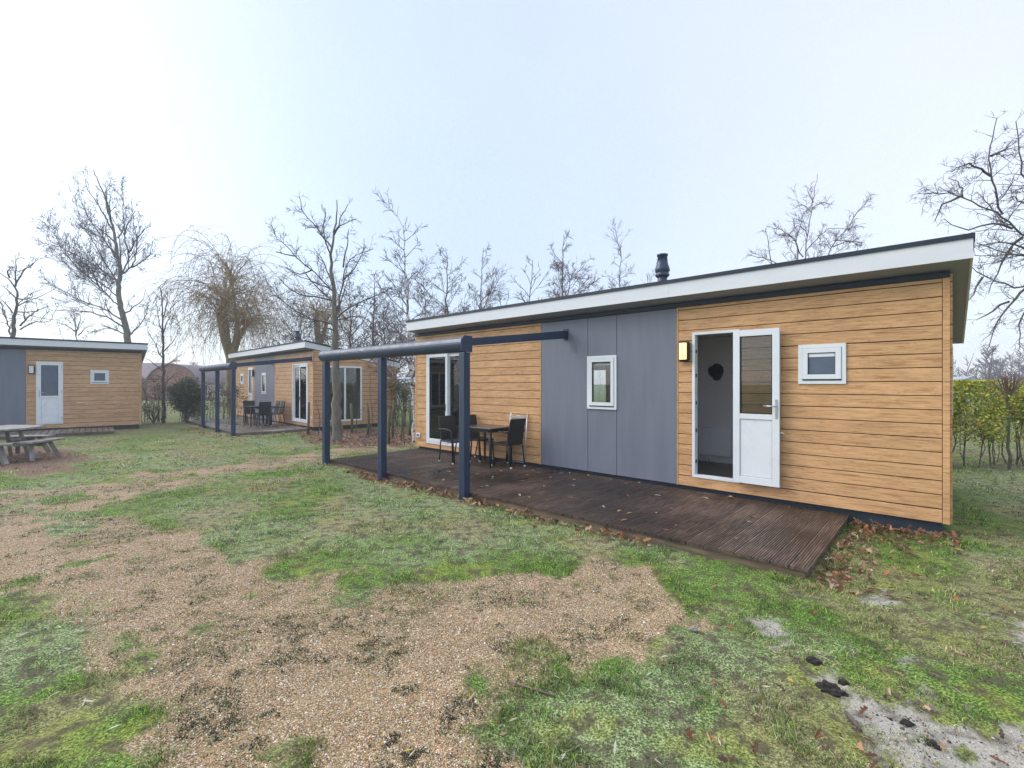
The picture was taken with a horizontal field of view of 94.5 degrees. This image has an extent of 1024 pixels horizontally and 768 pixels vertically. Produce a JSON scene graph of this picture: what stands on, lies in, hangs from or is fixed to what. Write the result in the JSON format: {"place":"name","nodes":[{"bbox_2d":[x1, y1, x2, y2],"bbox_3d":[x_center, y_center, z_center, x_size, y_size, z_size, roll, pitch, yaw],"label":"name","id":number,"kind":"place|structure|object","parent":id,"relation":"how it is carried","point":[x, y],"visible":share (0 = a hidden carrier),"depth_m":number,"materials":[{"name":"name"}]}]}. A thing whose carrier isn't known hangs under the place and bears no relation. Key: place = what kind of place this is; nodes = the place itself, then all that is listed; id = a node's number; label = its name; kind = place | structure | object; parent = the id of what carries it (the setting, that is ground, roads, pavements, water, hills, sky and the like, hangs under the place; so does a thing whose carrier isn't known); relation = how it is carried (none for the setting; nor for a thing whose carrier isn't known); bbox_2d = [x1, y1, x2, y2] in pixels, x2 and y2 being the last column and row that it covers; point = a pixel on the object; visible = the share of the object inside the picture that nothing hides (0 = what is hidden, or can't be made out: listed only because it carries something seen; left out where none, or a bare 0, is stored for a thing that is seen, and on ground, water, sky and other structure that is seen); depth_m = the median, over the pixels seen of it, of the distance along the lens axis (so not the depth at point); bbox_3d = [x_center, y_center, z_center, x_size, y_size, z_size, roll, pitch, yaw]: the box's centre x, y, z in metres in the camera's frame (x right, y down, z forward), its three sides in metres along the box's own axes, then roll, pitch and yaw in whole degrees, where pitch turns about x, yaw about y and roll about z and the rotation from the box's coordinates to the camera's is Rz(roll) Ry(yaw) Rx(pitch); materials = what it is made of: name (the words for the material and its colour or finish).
{"place":"outdoors","nodes":[
{"label":"outdoors","id":0,"kind":"place"},
{"bbox_2d":[0,384,1023,767],"bbox_3d":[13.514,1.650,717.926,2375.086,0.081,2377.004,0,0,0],"label":"ground","id":1,"kind":"structure","parent":0,"point":[84,734],"depth_m":3.30,"materials":[{"name":"green plant"}]},
{"bbox_2d":[0,250,62,336],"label":"bare tree","id":2,"kind":"object","parent":1,"relation":"on","point":[12,333],"visible":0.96,"depth_m":23.96,"materials":[{"name":"grey plant"}]},
{"bbox_2d":[0,425,64,463],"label":"picnic table","id":3,"kind":"object","parent":1,"relation":"on","point":[29,441],"visible":1,"depth_m":10.46,"materials":[{"name":"grey wood"}]},
{"bbox_2d":[0,427,114,439],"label":"wooden deck","id":4,"kind":"structure","parent":1,"relation":"on","point":[83,431],"depth_m":15.33,"materials":[{"name":"wood"}]},
{"bbox_2d":[0,337,147,431],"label":"cabin","id":5,"kind":"object","parent":1,"relation":"on","point":[54,384],"visible":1,"depth_m":16.32,"materials":[{"name":"brown wood"}]},
{"bbox_2d":[38,363,61,423],"bbox_3d":[-15.589,0.302,15.973,0.585,2.035,0.106,0,0,-41],"label":"door","id":6,"kind":"structure","parent":5,"relation":"in","point":[49,374],"depth_m":15.99,"materials":[{"name":"plastic"}]},
{"bbox_2d":[90,370,108,383],"bbox_3d":[-14.674,-0.245,16.857,0.500,0.490,0.110,0,0,-41],"label":"window","id":7,"kind":"structure","parent":5,"relation":"in","point":[102,376],"depth_m":16.83,"materials":[{"name":"plastic"}]},
{"bbox_2d":[54,309,94,339],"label":"bare tree","id":8,"kind":"object","parent":1,"relation":"on","point":[78,327],"visible":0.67,"depth_m":34.01,"materials":[{"name":"grey plant"}]},
{"bbox_2d":[29,166,163,341],"bbox_3d":[-21.945,-4.849,25.478,10.888,13.166,3.833,0,0,18],"label":"bare tree","id":9,"kind":"object","parent":1,"relation":"on","point":[120,272],"visible":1,"depth_m":25.14,"materials":[{"name":"grey plant"}]},
{"bbox_2d":[142,400,167,423],"bbox_3d":[-14.963,1.174,19.707,1.146,1.036,1.155,0,0,-20],"label":"evergreen bush","id":10,"kind":"object","parent":1,"relation":"on","point":[149,412],"visible":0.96,"depth_m":19.68,"materials":[{"name":"green plant"}]},
{"bbox_2d":[142,287,186,422],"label":"bare tree","id":11,"kind":"object","parent":1,"relation":"on","point":[163,370],"visible":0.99,"depth_m":19.97,"materials":[{"name":"grey plant"}]},
{"bbox_2d":[141,377,195,422],"bbox_3d":[-15.188,0.647,20.409,2.930,2.074,1.768,0,0,0],"label":"hedge","id":12,"kind":"object","parent":1,"relation":"on","point":[154,394],"visible":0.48,"depth_m":20.32,"materials":[{"name":"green plant"}]},
{"bbox_2d":[141,363,225,400],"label":"brick barn","id":13,"kind":"structure","parent":1,"relation":"on","point":[148,370],"depth_m":47.00,"materials":[{"name":"brown"}]},
{"bbox_2d":[165,375,211,422],"bbox_3d":[-13.629,0.583,20.067,1.556,2.150,1.684,0,0,0],"label":"evergreen bush","id":14,"kind":"object","parent":1,"relation":"on","point":[184,396],"visible":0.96,"depth_m":19.75,"materials":[{"name":"green plant"}]},
{"bbox_2d":[0,427,413,471],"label":"leaf litter","id":15,"kind":"object","parent":1,"relation":"on","point":[356,444],"visible":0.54,"depth_m":14.07,"materials":[{"name":"brown plant"}]},
{"bbox_2d":[205,385,225,396],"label":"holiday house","id":16,"kind":"structure","parent":1,"relation":"on","point":[207,389],"depth_m":60.00,"materials":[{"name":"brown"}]},
{"bbox_2d":[187,382,251,418],"bbox_3d":[-13.004,0.721,20.826,2.129,1.929,2.305,0,0,24],"label":"hedge","id":17,"kind":"object","parent":1,"relation":"on","point":[228,394],"visible":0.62,"depth_m":21.01,"materials":[{"name":"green plant"}]},
{"bbox_2d":[120,225,330,413],"bbox_3d":[-15.344,-3.265,26.436,9.815,9.962,10.830,0,0,-19],"label":"willow tree","id":18,"kind":"object","parent":1,"relation":"on","point":[225,316],"visible":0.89,"depth_m":25.30,"materials":[{"name":"brown plant"}]},
{"bbox_2d":[182,416,312,435],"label":"wooden deck","id":19,"kind":"structure","parent":1,"relation":"on","point":[211,425],"depth_m":16.83,"materials":[{"name":"brown wood"}]},
{"bbox_2d":[193,416,297,431],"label":"deck litter","id":20,"kind":"object","parent":19,"relation":"on","point":[247,424],"visible":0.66,"depth_m":17.84,"materials":[{"name":"brown plant"}]},
{"bbox_2d":[242,400,259,424],"bbox_3d":[-10.004,1.094,18.136,0.531,0.905,0.542,0,0,-44],"label":"garden chair","id":21,"kind":"object","parent":19,"relation":"on","point":[249,403],"visible":0.77,"depth_m":18.19,"materials":[{"name":"black metal"}]},
{"bbox_2d":[243,405,271,425],"bbox_3d":[-9.519,1.180,17.714,0.760,0.728,0.840,0,0,-44],"label":"garden table","id":22,"kind":"object","parent":19,"relation":"on","point":[252,407],"visible":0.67,"depth_m":17.43,"materials":[{"name":"grey"}]},
{"bbox_2d":[253,402,271,426],"bbox_3d":[-9.070,1.094,17.256,0.531,0.905,0.542,0,0,-44],"label":"garden chair","id":23,"kind":"object","parent":19,"relation":"on","point":[264,408],"visible":0.95,"depth_m":17.13,"materials":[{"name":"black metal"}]},
{"bbox_2d":[262,400,280,424],"bbox_3d":[-9.287,1.094,18.292,0.542,0.905,0.531,0,0,-44],"label":"garden chair","id":24,"kind":"object","parent":19,"relation":"on","point":[277,404],"visible":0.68,"depth_m":18.35,"materials":[{"name":"black metal"}]},
{"bbox_2d":[268,401,285,424],"bbox_3d":[-8.901,1.094,17.899,0.542,0.905,0.531,0,0,-44],"label":"garden chair","id":25,"kind":"object","parent":19,"relation":"on","point":[281,407],"visible":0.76,"depth_m":17.89,"materials":[{"name":"black metal"}]},
{"bbox_2d":[199,356,311,435],"bbox_3d":[-9.338,0.375,17.103,2.553,2.710,4.206,0,0,-44],"label":"pergola","id":26,"kind":"object","parent":1,"relation":"on","point":[218,368],"visible":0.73,"depth_m":16.14,"materials":[{"name":"metal"}]},
{"bbox_2d":[249,296,329,346],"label":"bare tree","id":27,"kind":"object","parent":1,"relation":"on","point":[292,333],"visible":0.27,"depth_m":23.87,"materials":[{"name":"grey plant"}]},
{"bbox_2d":[307,402,309,433],"bbox_3d":[-6.633,1.169,15.445,0.139,1.165,0.092,0,0,33],"label":"wooden stake","id":28,"kind":"object","parent":1,"relation":"on","point":[308,422],"visible":0.79,"depth_m":15.42,"materials":[{"name":"wood"}]},
{"bbox_2d":[228,331,399,430],"bbox_3d":[-9.158,-0.324,20.987,3.728,4.188,9.739,0,0,-44],"label":"cabin","id":29,"kind":"object","parent":1,"relation":"on","point":[296,387],"visible":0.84,"depth_m":17.79,"materials":[{"name":"brown wood"}]},
{"bbox_2d":[241,374,244,383],"bbox_3d":[-12.729,-0.245,22.423,0.110,0.490,0.500,0,0,-44],"label":"window","id":30,"kind":"structure","parent":29,"relation":"in","point":[242,375],"depth_m":22.35,"materials":[{"name":"plastic"}]},
{"bbox_2d":[248,368,251,400],"bbox_3d":[-11.879,0.302,21.474,0.106,2.035,0.585,0,0,-44],"label":"door","id":31,"kind":"structure","parent":29,"relation":"in","point":[249,369],"depth_m":21.56,"materials":[{"name":"plastic"}]},
{"bbox_2d":[262,373,265,393],"bbox_3d":[-10.538,-0.025,20.188,0.110,0.900,0.570,0,0,-44],"label":"window","id":32,"kind":"structure","parent":29,"relation":"in","point":[263,374],"depth_m":20.14,"materials":[{"name":"plastic"}]},
{"bbox_2d":[292,363,308,422],"bbox_3d":[-7.713,0.325,17.300,0.120,2.130,1.480,0,0,-44],"label":"patio door","id":33,"kind":"structure","parent":29,"relation":"in","point":[300,387],"depth_m":17.26,"materials":[{"name":"plastic"}]},
{"bbox_2d":[330,366,361,421],"bbox_3d":[-6.075,0.350,17.222,1.310,2.000,0.045,0,0,-44],"label":"window","id":34,"kind":"structure","parent":29,"relation":"in","point":[344,367],"depth_m":17.29,"materials":[{"name":"plastic"}]},
{"bbox_2d":[313,400,319,434],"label":"sapling","id":35,"kind":"object","parent":1,"relation":"on","point":[319,418],"visible":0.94,"depth_m":15.27,"materials":[{"name":"brown plant"}]},
{"bbox_2d":[242,276,392,346],"bbox_3d":[-11.112,-2.436,28.831,7.706,8.271,8.476,0,0,0],"label":"willow tree","id":36,"kind":"object","parent":1,"relation":"on","point":[326,312],"visible":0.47,"depth_m":28.61,"materials":[{"name":"brown plant"}]},
{"bbox_2d":[259,193,397,441],"bbox_3d":[-5.251,-2.036,13.648,3.583,7.496,2.442,0,0,-29],"label":"bare tree","id":37,"kind":"object","parent":1,"relation":"on","point":[337,429],"visible":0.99,"depth_m":13.51,"materials":[{"name":"grey plant"}]},
{"bbox_2d":[290,278,405,376],"bbox_3d":[-6.841,-1.367,19.682,3.987,6.155,4.986,0,0,43],"label":"bare tree","id":38,"kind":"object","parent":1,"relation":"on","point":[350,330],"visible":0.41,"depth_m":19.32,"materials":[{"name":"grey plant"}]},
{"bbox_2d":[350,403,352,432],"bbox_3d":[-5.370,1.199,15.848,0.120,1.103,0.087,0,0,-40],"label":"wooden stake","id":39,"kind":"object","parent":1,"relation":"on","point":[351,412],"visible":0.79,"depth_m":15.82,"materials":[{"name":"wood"}]},
{"bbox_2d":[0,452,706,767],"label":"gravel weeds","id":40,"kind":"object","parent":1,"relation":"on","point":[191,725],"visible":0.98,"depth_m":2.92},
{"bbox_2d":[355,391,364,432],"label":"sapling","id":41,"kind":"object","parent":1,"relation":"on","point":[358,413],"visible":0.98,"depth_m":15.44,"materials":[{"name":"brown plant"}]},
{"bbox_2d":[366,403,369,434],"bbox_3d":[-4.643,1.174,15.265,0.143,1.156,0.089,0,0,0],"label":"wooden stake","id":42,"kind":"object","parent":1,"relation":"on","point":[368,419],"visible":0.79,"depth_m":15.23,"materials":[{"name":"wood"}]},
{"bbox_2d":[316,270,421,376],"bbox_3d":[-6.374,-1.732,21.631,5.701,6.878,4.022,0,0,22],"label":"bare tree","id":43,"kind":"object","parent":1,"relation":"on","point":[373,327],"visible":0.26,"depth_m":21.08,"materials":[{"name":"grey plant"}]},
{"bbox_2d":[369,372,375,434],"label":"sapling","id":44,"kind":"object","parent":1,"relation":"on","point":[372,407],"visible":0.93,"depth_m":15.06,"materials":[{"name":"brown plant"}]},
{"bbox_2d":[353,300,413,380],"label":"bare tree","id":45,"kind":"object","parent":1,"relation":"on","point":[395,317],"visible":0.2,"depth_m":24.94,"materials":[{"name":"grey plant"}]},
{"bbox_2d":[387,409,390,443],"bbox_3d":[-3.380,1.219,13.007,0.108,1.065,0.119,0,0,0],"label":"wooden stake","id":46,"kind":"object","parent":1,"relation":"on","point":[388,427],"visible":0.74,"depth_m":12.96,"materials":[{"name":"wood"}]},
{"bbox_2d":[391,400,394,437],"bbox_3d":[-3.646,1.124,14.537,0.133,1.255,0.078,0,0,0],"label":"wooden stake","id":47,"kind":"object","parent":1,"relation":"on","point":[392,422],"visible":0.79,"depth_m":14.51,"materials":[{"name":"wood"}]},
{"bbox_2d":[339,186,458,443],"bbox_3d":[-2.678,-1.778,13.143,2.965,6.978,3.950,0,0,-40],"label":"birch tree","id":48,"kind":"object","parent":1,"relation":"on","point":[406,295],"visible":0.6,"depth_m":13.20,"materials":[{"name":"grey plant"}]},
{"bbox_2d":[393,390,404,443],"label":"sapling","id":49,"kind":"object","parent":1,"relation":"on","point":[402,419],"visible":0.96,"depth_m":12.97,"materials":[{"name":"brown plant"}]},
{"bbox_2d":[387,378,414,426],"bbox_3d":[-4.163,0.659,18.297,3.942,2.052,1.598,0,0,37],"label":"hedge","id":50,"kind":"object","parent":1,"relation":"on","point":[403,394],"visible":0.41,"depth_m":18.20,"materials":[{"name":"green plant"}]},
{"bbox_2d":[401,410,402,439],"bbox_3d":[-3.160,1.250,13.557,0.062,1.002,0.058,0,0,0],"label":"wooden stake","id":51,"kind":"object","parent":1,"relation":"on","point":[401,425],"visible":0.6,"depth_m":13.55,"materials":[{"name":"wood"}]},
{"bbox_2d":[396,377,414,400],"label":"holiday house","id":52,"kind":"structure","parent":1,"relation":"on","point":[403,385],"depth_m":45.00,"materials":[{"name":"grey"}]},
{"bbox_2d":[408,405,411,435],"bbox_3d":[-3.209,1.199,14.874,0.101,1.105,0.112,0,0,0],"label":"wooden stake","id":53,"kind":"object","parent":1,"relation":"on","point":[409,409],"visible":0.74,"depth_m":14.85,"materials":[{"name":"wood"}]},
{"bbox_2d":[386,265,449,384],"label":"birch tree","id":54,"kind":"object","parent":1,"relation":"on","point":[418,298],"visible":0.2,"depth_m":18.88,"materials":[{"name":"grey plant"}]},
{"bbox_2d":[318,329,567,499],"bbox_3d":[-1.461,0.375,8.989,4.400,2.710,2.484,0,0,43],"label":"pergola","id":55,"kind":"object","parent":1,"relation":"on","point":[462,346],"visible":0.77,"depth_m":7.72,"materials":[{"name":"metal"}]},
{"bbox_2d":[413,243,509,314],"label":"bare tree","id":56,"kind":"object","parent":1,"relation":"on","point":[447,291],"visible":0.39,"depth_m":16.89,"materials":[{"name":"grey plant"}]},
{"bbox_2d":[459,243,513,310],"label":"birch tree","id":57,"kind":"object","parent":1,"relation":"on","point":[488,292],"visible":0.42,"depth_m":19.80,"materials":[{"name":"grey plant"}]},
{"bbox_2d":[0,458,1015,767],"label":"willow leaves","id":58,"kind":"object","parent":1,"relation":"on","point":[556,676],"visible":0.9,"depth_m":2.64,"materials":[{"name":"brown plant"}]},
{"bbox_2d":[510,681,554,696],"bbox_3d":[0.107,1.632,2.538,0.265,0.019,0.024,0,0,26],"label":"fallen twig","id":59,"kind":"object","parent":1,"relation":"on","point":[529,687],"visible":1,"depth_m":2.54,"materials":[{"name":"brown wood"}]},
{"bbox_2d":[510,255,555,301],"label":"bare tree","id":60,"kind":"object","parent":1,"relation":"on","point":[520,293],"visible":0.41,"depth_m":15.89,"materials":[{"name":"grey plant"}]},
{"bbox_2d":[64,434,1023,767],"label":"lawn leaves","id":61,"kind":"object","parent":1,"relation":"on","point":[818,734],"visible":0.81,"depth_m":2.38,"materials":[{"name":"brown plant"}]},
{"bbox_2d":[521,229,604,301],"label":"birch tree","id":62,"kind":"object","parent":1,"relation":"on","point":[562,278],"visible":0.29,"depth_m":17.91,"materials":[{"name":"grey plant"}]},
{"bbox_2d":[330,448,849,579],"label":"wooden deck","id":63,"kind":"structure","parent":1,"relation":"on","point":[778,538],"depth_m":5.88,"materials":[{"name":"brown wood"}]},
{"bbox_2d":[438,415,472,464],"bbox_3d":[-1.151,1.094,9.417,0.531,0.905,0.542,0,0,-43],"label":"garden chair","id":64,"kind":"object","parent":63,"relation":"on","point":[447,429],"visible":0.91,"depth_m":9.47,"materials":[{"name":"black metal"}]},
{"bbox_2d":[470,414,492,461],"bbox_3d":[-0.698,1.094,9.703,0.542,0.905,0.531,0,0,39],"label":"garden chair","id":65,"kind":"object","parent":63,"relation":"on","point":[476,435],"visible":0.48,"depth_m":9.77,"materials":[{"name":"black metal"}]},
{"bbox_2d":[470,424,511,467],"bbox_3d":[-0.475,1.180,9.175,0.840,0.728,0.680,0,0,43],"label":"garden table","id":66,"kind":"object","parent":63,"relation":"on","point":[490,429],"visible":0.6,"depth_m":8.94,"materials":[{"name":"grey"}]},
{"bbox_2d":[491,418,525,468],"bbox_3d":[-0.068,1.094,8.908,0.542,0.905,0.531,0,0,45],"label":"garden chair","id":67,"kind":"object","parent":63,"relation":"on","point":[515,432],"visible":0.87,"depth_m":8.77,"materials":[{"name":"plastic"}]},
{"bbox_2d":[508,413,527,462],"bbox_3d":[0.103,1.054,9.139,0.476,0.982,0.138,0,0,43],"label":"drying rack","id":68,"kind":"object","parent":63,"relation":"on","point":[511,416],"visible":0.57,"depth_m":9.07,"materials":[{"name":"silver metal"}]},
{"bbox_2d":[190,343,1023,393],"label":"woodland","id":69,"kind":"object","parent":1,"relation":"on","point":[997,371],"visible":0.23,"depth_m":65.70,"materials":[{"name":"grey plant"}]},
{"bbox_2d":[599,219,633,289],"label":"birch tree","id":70,"kind":"object","parent":1,"relation":"on","point":[619,277],"visible":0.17,"depth_m":19.08,"materials":[{"name":"grey plant"}]},
{"bbox_2d":[312,462,963,598],"bbox_3d":[0.037,1.606,6.963,9.955,0.154,2.430,0,0,36],"label":"leaf drift","id":71,"kind":"object","parent":1,"relation":"on","point":[871,530],"visible":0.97,"depth_m":5.01,"materials":[{"name":"brown plant"}]},
{"bbox_2d":[621,263,656,285],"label":"birch tree","id":72,"kind":"object","parent":1,"relation":"on","point":[647,277],"visible":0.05,"depth_m":23.90,"materials":[{"name":"grey plant"}]},
{"bbox_2d":[406,232,974,532],"bbox_3d":[2.282,-0.324,9.370,9.732,4.188,3.728,0,0,43],"label":"cabin","id":73,"kind":"object","parent":1,"relation":"on","point":[831,389],"visible":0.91,"depth_m":6.32,"materials":[{"name":"brown wood"}]},
{"bbox_2d":[426,353,458,446],"bbox_3d":[-1.452,0.325,10.698,1.480,2.130,0.120,0,0,43],"label":"patio door","id":74,"kind":"structure","parent":73,"relation":"in","point":[442,370],"depth_m":10.83,"materials":[{"name":"plastic"}]},
{"bbox_2d":[587,355,616,409],"bbox_3d":[1.525,-0.025,7.968,0.570,0.900,0.110,0,0,43],"label":"window","id":75,"kind":"structure","parent":73,"relation":"in","point":[611,360],"depth_m":7.92,"materials":[{"name":"plastic"}]},
{"bbox_2d":[698,427,732,461],"bbox_3d":[3.431,1.048,8.156,0.790,0.595,0.052,0,0,43],"label":"radiator","id":76,"kind":"object","parent":73,"relation":"on","point":[714,441],"visible":0.7,"depth_m":8.11,"materials":[{"name":"white metal"}]},
{"bbox_2d":[708,363,723,379],"bbox_3d":[3.502,-0.209,8.140,0.253,0.295,0.040,0,0,43],"label":"wall ornament","id":77,"kind":"object","parent":73,"relation":"attached to","point":[715,371],"depth_m":8.11,"materials":[{"name":"black metal"}]},
{"bbox_2d":[733,328,780,487],"bbox_3d":[3.209,0.303,6.239,0.569,2.050,0.116,0,0,43],"label":"door","id":78,"kind":"structure","parent":73,"relation":"in","point":[756,436],"depth_m":6.23,"materials":[{"name":"plastic"}]},
{"bbox_2d":[798,343,846,383],"bbox_3d":[3.829,-0.245,5.849,0.500,0.490,0.110,0,0,43],"label":"window","id":79,"kind":"structure","parent":73,"relation":"in","point":[817,363],"depth_m":5.81,"materials":[{"name":"plastic"}]},
{"bbox_2d":[690,626,697,631],"bbox_3d":[1.220,1.643,3.169,0.054,0.035,0.044,0,0,29],"label":"field stone","id":80,"kind":"object","parent":1,"relation":"on","point":[694,629],"visible":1,"depth_m":3.16,"materials":[{"name":"grey stone"}]},
{"bbox_2d":[742,174,874,263],"bbox_3d":[9.501,-2.475,14.848,4.894,8.354,2.861,0,0,0],"label":"birch tree","id":81,"kind":"object","parent":1,"relation":"on","point":[848,229],"visible":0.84,"depth_m":15.06,"materials":[{"name":"grey plant"}]},
{"bbox_2d":[805,656,823,665],"bbox_3d":[1.785,1.642,2.796,0.099,0.060,0.070,0,0,29],"label":"soil clod","id":82,"kind":"object","parent":1,"relation":"on","point":[813,660],"visible":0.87,"depth_m":2.78,"materials":[{"name":"grey soil"}]},
{"bbox_2d":[815,679,848,697],"bbox_3d":[1.705,1.642,2.533,0.120,0.091,0.120,0,0,-8],"label":"soil clod","id":83,"kind":"object","parent":1,"relation":"on","point":[831,689],"visible":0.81,"depth_m":2.52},
{"bbox_2d":[838,678,849,685],"bbox_3d":[1.823,1.643,2.603,0.056,0.038,0.043,0,0,29],"label":"soil clod","id":84,"kind":"object","parent":1,"relation":"on","point":[843,682],"visible":0.97,"depth_m":2.60,"materials":[{"name":"black soil"}]},
{"bbox_2d":[844,710,861,729],"bbox_3d":[1.655,1.633,2.297,0.017,0.023,0.133,0,0,9],"label":"wood chip","id":85,"kind":"object","parent":1,"relation":"on","point":[852,719],"visible":0.86,"depth_m":2.30,"materials":[{"name":"beige plant"}]},
{"bbox_2d":[757,593,1023,767],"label":"soil crumbs","id":86,"kind":"object","parent":1,"relation":"on","point":[902,728],"visible":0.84,"depth_m":2.24,"materials":[{"name":"black soil"}]},
{"bbox_2d":[899,718,915,727],"bbox_3d":[1.909,1.643,2.287,0.053,0.042,0.053,0,0,-22],"label":"soil clod","id":87,"kind":"object","parent":1,"relation":"on","point":[906,723],"visible":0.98,"depth_m":2.28,"materials":[{"name":"black soil"}]},
{"bbox_2d":[925,739,940,750],"bbox_3d":[1.914,1.643,2.157,0.064,0.043,0.050,0,0,29],"label":"soil clod","id":88,"kind":"object","parent":1,"relation":"on","point":[932,742],"visible":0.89,"depth_m":2.15,"materials":[{"name":"black soil"}]},
{"bbox_2d":[907,109,1023,353],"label":"bare tree","id":89,"kind":"object","parent":1,"relation":"on","point":[1000,219],"visible":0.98,"depth_m":10.84,"materials":[{"name":"grey plant"}]},
{"bbox_2d":[953,376,997,400],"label":"holiday house","id":90,"kind":"structure","parent":1,"relation":"on","point":[967,377],"depth_m":45.00,"materials":[{"name":"grey"}]},
{"bbox_2d":[952,372,1023,468],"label":"hedge","id":91,"kind":"object","parent":1,"relation":"on","point":[993,411],"visible":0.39,"depth_m":9.50,"materials":[{"name":"green plant"}]},
{"bbox_2d":[985,371,1023,469],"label":"sapling tree","id":92,"kind":"object","parent":1,"relation":"on","point":[1014,388],"visible":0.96,"depth_m":9.16,"materials":[{"name":"brown plant"}]},
{"bbox_2d":[0,428,1023,767],"bbox_3d":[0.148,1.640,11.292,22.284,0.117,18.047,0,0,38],"label":"grass","id":93,"kind":"structure","parent":0,"point":[532,754],"depth_m":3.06,"materials":[{"name":"green plant"}]},
{"bbox_2d":[0,531,1023,767],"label":"gravel","id":94,"kind":"structure","parent":0,"point":[439,750],"depth_m":2.75,"materials":[{"name":"brown gravel"}]},
{"bbox_2d":[0,0,1023,383],"label":"sky","id":95,"kind":"structure","parent":0,"point":[511,126],"materials":[{"name":"white"}]}
]}

